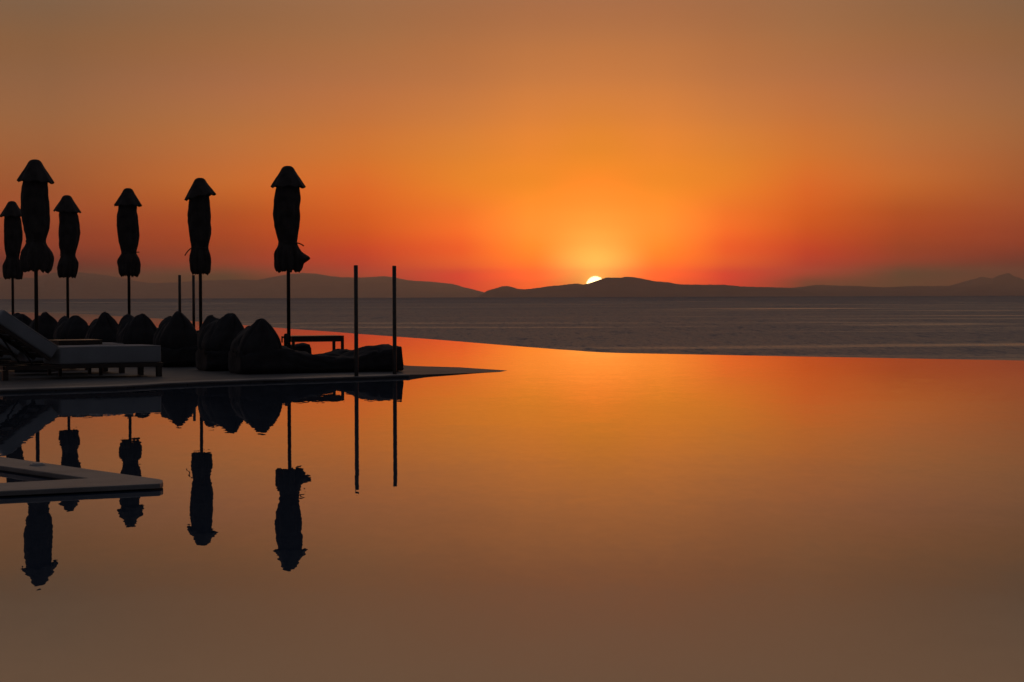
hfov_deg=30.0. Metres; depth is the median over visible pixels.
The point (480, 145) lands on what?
sky
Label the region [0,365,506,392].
pool deck
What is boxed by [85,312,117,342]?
bean bag lounger
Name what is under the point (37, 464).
skimmer lid
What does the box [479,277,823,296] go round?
hills
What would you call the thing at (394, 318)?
post
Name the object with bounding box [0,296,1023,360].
sea
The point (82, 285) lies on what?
hills
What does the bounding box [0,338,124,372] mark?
sun lounger
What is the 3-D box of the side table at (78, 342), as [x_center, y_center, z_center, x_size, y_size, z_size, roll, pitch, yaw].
[-5.834,0.221,25.507,0.600,0.475,0.460,-1,2,-33]
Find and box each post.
[178,275,180,311]
[192,275,194,326]
[354,265,357,375]
[392,266,396,373]
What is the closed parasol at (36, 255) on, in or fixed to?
on the pool deck
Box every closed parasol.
[0,201,22,314]
[15,159,57,372]
[53,195,80,317]
[114,188,141,314]
[184,178,215,332]
[270,166,309,348]
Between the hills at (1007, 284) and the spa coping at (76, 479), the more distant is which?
the hills at (1007, 284)
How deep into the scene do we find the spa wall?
11.71 m
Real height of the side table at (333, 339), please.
0.455 m
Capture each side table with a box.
[48,339,102,375]
[284,335,343,349]
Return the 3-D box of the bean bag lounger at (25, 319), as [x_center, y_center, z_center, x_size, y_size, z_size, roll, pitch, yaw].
[-8.549,-0.183,36.767,2.334,0.743,0.705,-1,2,-23]
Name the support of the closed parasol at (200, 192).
on the pool deck
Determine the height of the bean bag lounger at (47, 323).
0.771 m
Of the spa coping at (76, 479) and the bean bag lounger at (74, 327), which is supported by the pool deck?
the bean bag lounger at (74, 327)
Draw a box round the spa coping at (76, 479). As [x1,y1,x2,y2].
[0,457,162,495]
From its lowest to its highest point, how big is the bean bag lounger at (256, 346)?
0.746 m
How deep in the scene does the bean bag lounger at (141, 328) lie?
29.57 m
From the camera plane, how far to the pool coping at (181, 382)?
23.48 m
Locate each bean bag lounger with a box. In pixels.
[12,312,31,325]
[29,312,57,339]
[53,315,88,339]
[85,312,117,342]
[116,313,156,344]
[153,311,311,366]
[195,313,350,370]
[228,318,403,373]
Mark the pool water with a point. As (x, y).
(536, 514)
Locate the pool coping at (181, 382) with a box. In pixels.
[0,374,409,390]
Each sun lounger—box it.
[0,310,162,380]
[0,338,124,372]
[0,355,87,369]
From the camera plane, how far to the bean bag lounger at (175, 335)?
28.35 m
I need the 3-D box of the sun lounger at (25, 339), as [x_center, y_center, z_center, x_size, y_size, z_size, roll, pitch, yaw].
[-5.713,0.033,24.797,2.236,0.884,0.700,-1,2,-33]
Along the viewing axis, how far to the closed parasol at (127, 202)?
33.74 m
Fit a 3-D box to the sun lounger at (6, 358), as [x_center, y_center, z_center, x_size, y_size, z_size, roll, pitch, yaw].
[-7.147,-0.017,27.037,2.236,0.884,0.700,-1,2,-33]
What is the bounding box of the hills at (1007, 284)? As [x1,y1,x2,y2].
[792,273,1023,295]
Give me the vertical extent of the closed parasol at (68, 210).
2.965 m
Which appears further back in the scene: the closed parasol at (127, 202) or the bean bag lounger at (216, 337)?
the closed parasol at (127, 202)
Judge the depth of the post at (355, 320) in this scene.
24.88 m
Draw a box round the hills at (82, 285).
[0,272,483,298]
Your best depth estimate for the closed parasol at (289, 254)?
28.04 m
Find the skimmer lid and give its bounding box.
[30,462,45,465]
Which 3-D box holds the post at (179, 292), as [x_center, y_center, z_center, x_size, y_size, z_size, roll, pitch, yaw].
[-6.709,-0.597,38.596,0.084,1.473,0.084,0,1,0]
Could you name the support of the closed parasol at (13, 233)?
on the pool deck
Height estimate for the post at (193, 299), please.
1.473 m
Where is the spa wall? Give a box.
[0,470,63,479]
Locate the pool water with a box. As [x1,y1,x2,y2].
[0,312,1023,681]
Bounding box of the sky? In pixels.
[0,0,1023,291]

